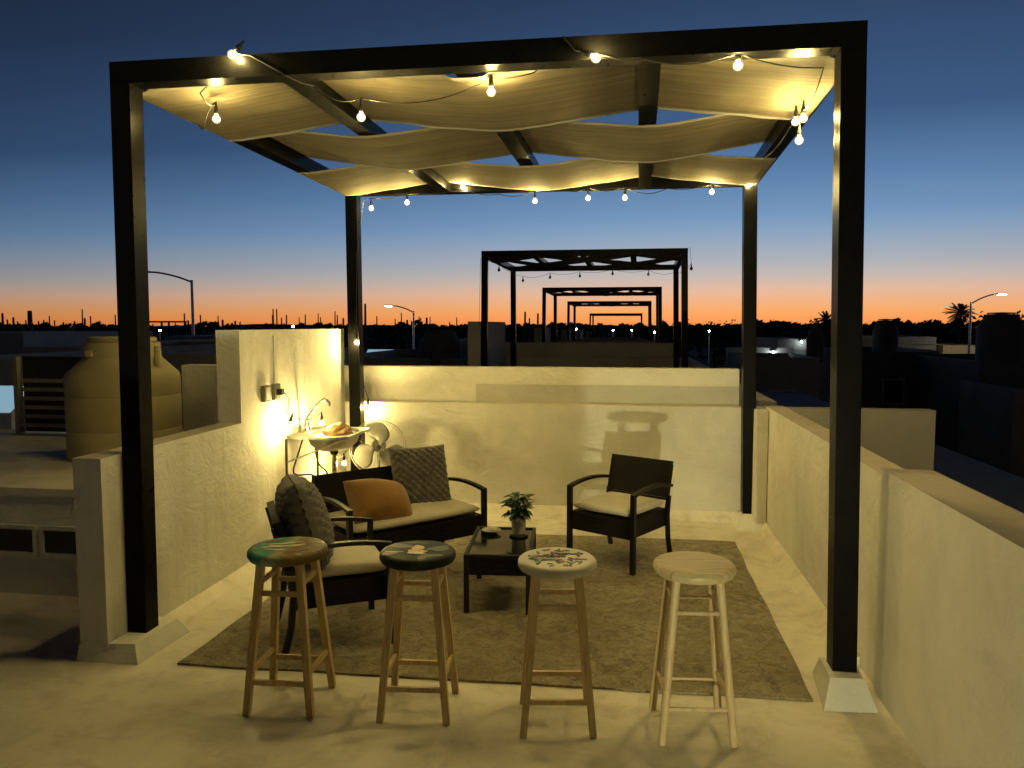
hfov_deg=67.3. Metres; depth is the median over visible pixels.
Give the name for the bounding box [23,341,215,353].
house
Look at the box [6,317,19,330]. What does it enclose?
cactus
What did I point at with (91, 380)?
water tank
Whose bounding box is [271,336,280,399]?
outlet box
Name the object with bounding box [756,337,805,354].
house
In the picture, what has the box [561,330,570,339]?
parapet wall
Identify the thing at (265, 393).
wall lamp
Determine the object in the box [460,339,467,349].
house
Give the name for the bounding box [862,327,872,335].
tree
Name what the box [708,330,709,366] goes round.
town light
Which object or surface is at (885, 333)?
water tank
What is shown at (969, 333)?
street lamp
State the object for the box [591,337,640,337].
parapet wall
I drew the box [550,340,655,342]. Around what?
parapet wall
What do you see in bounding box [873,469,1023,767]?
parapet wall
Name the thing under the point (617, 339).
parapet wall
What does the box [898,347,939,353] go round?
house
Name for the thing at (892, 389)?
window
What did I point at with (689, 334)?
tree
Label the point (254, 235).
sky
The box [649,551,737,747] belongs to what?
bar stool
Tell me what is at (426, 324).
cactus
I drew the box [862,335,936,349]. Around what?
house
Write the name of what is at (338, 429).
cloth
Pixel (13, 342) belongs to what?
house
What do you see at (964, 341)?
tree
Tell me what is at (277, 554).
bar stool
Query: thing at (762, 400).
parapet wall
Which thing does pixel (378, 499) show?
cushion
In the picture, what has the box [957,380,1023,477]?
house
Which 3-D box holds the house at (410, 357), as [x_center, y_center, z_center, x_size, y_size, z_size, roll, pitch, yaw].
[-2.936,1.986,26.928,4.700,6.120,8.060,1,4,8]
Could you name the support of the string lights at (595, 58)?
hanging from the pergola at (556, 98)
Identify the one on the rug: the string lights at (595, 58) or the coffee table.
the coffee table
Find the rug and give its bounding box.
[177,534,812,701]
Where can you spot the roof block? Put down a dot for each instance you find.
(38, 554)
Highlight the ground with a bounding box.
[363,347,725,367]
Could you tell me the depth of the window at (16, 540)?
4.54 m
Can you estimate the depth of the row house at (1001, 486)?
10.56 m
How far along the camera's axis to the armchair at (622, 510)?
5.17 m
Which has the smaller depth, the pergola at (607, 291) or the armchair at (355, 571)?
the armchair at (355, 571)
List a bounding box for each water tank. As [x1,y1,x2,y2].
[63,336,182,460]
[419,330,461,365]
[806,328,823,362]
[872,319,898,351]
[975,312,1023,361]
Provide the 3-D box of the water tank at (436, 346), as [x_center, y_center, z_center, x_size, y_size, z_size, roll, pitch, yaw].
[-2.149,-0.937,23.168,1.280,1.364,1.280,1,4,8]
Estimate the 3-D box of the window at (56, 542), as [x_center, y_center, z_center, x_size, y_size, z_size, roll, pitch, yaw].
[-2.606,0.928,4.502,0.340,0.190,0.025,1,4,8]
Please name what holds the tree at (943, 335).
on the ground
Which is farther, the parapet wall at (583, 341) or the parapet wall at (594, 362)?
the parapet wall at (583, 341)
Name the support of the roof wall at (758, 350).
on the ground
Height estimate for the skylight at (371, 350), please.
0.500 m
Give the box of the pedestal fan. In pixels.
[349,420,406,468]
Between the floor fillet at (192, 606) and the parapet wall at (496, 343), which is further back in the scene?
the parapet wall at (496, 343)
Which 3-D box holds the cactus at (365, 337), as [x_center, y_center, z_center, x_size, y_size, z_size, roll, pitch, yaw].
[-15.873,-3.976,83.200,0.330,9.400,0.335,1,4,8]
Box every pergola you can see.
[76,20,877,712]
[481,248,687,367]
[542,287,661,342]
[567,301,651,340]
[589,313,642,337]
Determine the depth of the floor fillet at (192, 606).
4.52 m
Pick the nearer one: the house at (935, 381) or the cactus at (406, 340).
the house at (935, 381)
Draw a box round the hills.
[33,324,966,346]
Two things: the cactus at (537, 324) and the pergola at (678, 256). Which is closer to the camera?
the pergola at (678, 256)
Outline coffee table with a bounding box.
[464,526,535,614]
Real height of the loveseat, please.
0.646 m
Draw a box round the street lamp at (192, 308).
[148,271,194,334]
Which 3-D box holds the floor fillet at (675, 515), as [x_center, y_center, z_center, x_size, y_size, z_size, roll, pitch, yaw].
[0.280,1.070,6.504,3.520,0.069,0.088,1,4,8]
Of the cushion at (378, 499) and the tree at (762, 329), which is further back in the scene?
the tree at (762, 329)
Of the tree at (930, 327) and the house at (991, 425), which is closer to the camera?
the house at (991, 425)
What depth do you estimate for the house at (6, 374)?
15.17 m
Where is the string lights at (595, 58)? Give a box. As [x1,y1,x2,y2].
[199,36,823,464]
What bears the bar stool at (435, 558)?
on the terrace floor
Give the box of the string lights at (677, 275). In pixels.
[479,252,692,312]
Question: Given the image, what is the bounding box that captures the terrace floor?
[0,513,925,767]
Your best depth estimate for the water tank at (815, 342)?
29.51 m
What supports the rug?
on the terrace floor
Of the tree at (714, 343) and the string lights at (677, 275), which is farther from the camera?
the tree at (714, 343)
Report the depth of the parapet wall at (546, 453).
6.46 m
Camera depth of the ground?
173.84 m
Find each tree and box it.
[665,319,700,347]
[693,319,739,367]
[757,319,786,336]
[793,318,830,346]
[814,311,830,346]
[862,319,942,343]
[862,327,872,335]
[921,323,957,343]
[943,303,977,343]
[956,320,975,344]
[959,310,1023,344]
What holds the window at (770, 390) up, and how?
in the house at (787, 372)
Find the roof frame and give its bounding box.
[150,321,186,339]
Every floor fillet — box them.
[163,562,255,621]
[469,503,737,522]
[760,523,859,666]
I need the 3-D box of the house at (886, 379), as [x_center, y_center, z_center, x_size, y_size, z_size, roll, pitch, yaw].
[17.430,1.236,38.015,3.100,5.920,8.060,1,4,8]
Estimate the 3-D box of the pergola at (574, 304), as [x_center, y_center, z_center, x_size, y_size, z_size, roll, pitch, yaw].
[4.095,-2.028,32.398,3.675,2.824,3.185,1,4,8]
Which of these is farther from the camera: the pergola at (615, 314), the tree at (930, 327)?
the tree at (930, 327)
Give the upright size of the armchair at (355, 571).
0.667 m
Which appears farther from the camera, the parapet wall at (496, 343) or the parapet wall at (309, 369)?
the parapet wall at (496, 343)
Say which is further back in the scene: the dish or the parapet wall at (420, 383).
the parapet wall at (420, 383)
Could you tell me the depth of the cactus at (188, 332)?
96.74 m
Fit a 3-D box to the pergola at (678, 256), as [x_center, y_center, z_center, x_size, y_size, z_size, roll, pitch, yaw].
[1.346,-0.890,14.036,3.675,2.824,3.185,1,4,8]
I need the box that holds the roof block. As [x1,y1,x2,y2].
[0,428,183,596]
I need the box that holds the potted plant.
[499,492,535,537]
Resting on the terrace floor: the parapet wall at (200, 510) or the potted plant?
the parapet wall at (200, 510)
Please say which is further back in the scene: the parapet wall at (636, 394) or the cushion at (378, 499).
the parapet wall at (636, 394)
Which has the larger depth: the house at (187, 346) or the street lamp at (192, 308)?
the street lamp at (192, 308)
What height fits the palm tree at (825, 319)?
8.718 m
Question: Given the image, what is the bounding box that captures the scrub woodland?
[0,309,1023,365]
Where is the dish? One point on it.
(491, 530)
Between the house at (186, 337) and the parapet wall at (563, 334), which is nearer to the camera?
the parapet wall at (563, 334)
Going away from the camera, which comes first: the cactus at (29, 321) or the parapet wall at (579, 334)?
the parapet wall at (579, 334)
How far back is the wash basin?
5.65 m
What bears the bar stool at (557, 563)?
on the terrace floor
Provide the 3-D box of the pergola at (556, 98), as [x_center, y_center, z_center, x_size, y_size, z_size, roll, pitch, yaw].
[-0.029,-0.187,4.865,3.675,2.824,3.185,1,4,8]
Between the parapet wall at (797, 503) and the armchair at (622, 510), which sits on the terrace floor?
the parapet wall at (797, 503)
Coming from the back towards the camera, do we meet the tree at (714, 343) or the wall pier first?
the tree at (714, 343)
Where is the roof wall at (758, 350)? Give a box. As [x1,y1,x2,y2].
[726,347,793,367]
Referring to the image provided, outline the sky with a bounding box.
[0,0,1023,326]
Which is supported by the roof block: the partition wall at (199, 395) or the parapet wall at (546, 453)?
the partition wall at (199, 395)
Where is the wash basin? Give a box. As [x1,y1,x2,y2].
[285,398,369,482]
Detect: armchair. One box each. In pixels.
[265,500,393,659]
[567,454,673,575]
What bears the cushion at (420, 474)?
on the loveseat
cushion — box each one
[274,474,334,570]
[343,479,414,525]
[388,444,450,503]
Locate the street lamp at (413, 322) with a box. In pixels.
[384,305,414,348]
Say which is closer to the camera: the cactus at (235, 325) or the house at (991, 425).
the house at (991, 425)
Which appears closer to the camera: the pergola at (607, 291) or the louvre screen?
the louvre screen
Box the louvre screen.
[12,356,81,433]
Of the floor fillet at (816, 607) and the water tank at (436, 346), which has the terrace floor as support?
the floor fillet at (816, 607)
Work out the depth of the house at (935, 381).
30.05 m
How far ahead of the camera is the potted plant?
4.58 m
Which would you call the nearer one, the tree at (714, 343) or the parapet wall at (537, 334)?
the parapet wall at (537, 334)
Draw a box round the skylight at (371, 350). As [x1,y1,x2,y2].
[366,349,394,352]
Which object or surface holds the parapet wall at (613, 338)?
on the row house
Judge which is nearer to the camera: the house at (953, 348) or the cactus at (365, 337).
the house at (953, 348)
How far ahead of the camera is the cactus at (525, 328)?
95.47 m
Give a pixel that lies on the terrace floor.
(61, 706)
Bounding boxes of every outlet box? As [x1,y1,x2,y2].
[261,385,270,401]
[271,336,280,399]
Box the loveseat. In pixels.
[311,466,486,551]
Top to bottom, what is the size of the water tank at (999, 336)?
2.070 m
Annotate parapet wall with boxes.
[72,422,245,649]
[215,329,345,563]
[344,365,739,423]
[345,400,935,511]
[468,321,504,365]
[476,384,738,405]
[505,342,672,365]
[508,357,680,367]
[534,327,549,341]
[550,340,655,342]
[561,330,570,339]
[571,339,647,340]
[576,330,582,338]
[583,338,643,338]
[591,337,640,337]
[688,357,776,405]
[764,405,903,685]
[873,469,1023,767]
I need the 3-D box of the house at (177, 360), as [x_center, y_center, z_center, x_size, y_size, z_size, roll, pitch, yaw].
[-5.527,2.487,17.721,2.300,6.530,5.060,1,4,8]
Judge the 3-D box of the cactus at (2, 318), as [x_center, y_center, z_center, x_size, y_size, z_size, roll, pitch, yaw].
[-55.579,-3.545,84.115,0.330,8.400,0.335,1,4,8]
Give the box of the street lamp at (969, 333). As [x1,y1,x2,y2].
[968,293,1006,353]
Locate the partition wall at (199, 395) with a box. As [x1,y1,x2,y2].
[181,364,217,430]
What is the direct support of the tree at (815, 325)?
on the ground
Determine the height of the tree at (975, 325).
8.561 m
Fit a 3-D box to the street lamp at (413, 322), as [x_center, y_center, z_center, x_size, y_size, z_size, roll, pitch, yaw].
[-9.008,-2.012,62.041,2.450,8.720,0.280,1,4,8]
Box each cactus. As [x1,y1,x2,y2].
[1,313,4,331]
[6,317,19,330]
[27,311,32,330]
[187,320,189,334]
[234,321,240,329]
[342,318,344,346]
[364,304,366,352]
[402,320,415,348]
[425,317,427,331]
[524,312,529,341]
[530,313,538,336]
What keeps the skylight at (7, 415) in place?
on the roof block
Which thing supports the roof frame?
on the house
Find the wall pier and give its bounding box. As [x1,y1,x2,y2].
[752,408,768,523]
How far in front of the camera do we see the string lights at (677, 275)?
14.94 m
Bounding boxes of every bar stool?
[242,537,335,719]
[376,540,458,725]
[518,547,596,738]
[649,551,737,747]
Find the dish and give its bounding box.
[482,527,500,533]
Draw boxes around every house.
[0,331,152,354]
[0,350,177,385]
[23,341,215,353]
[159,339,215,341]
[161,347,347,428]
[164,335,215,339]
[363,349,467,365]
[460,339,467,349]
[729,353,819,398]
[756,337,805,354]
[758,392,1023,512]
[819,347,931,408]
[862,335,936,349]
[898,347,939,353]
[910,354,1023,451]
[936,344,974,353]
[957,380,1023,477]
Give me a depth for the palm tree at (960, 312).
78.64 m
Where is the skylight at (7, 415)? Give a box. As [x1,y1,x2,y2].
[0,386,24,428]
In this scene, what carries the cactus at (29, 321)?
on the ground
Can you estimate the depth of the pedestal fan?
6.28 m
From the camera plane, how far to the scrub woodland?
121.70 m
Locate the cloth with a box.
[321,422,352,435]
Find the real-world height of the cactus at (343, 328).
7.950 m
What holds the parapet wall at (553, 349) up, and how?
on the row house
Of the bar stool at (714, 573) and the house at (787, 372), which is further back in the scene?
the house at (787, 372)
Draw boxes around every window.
[0,523,39,557]
[39,525,76,559]
[770,390,794,391]
[882,379,904,403]

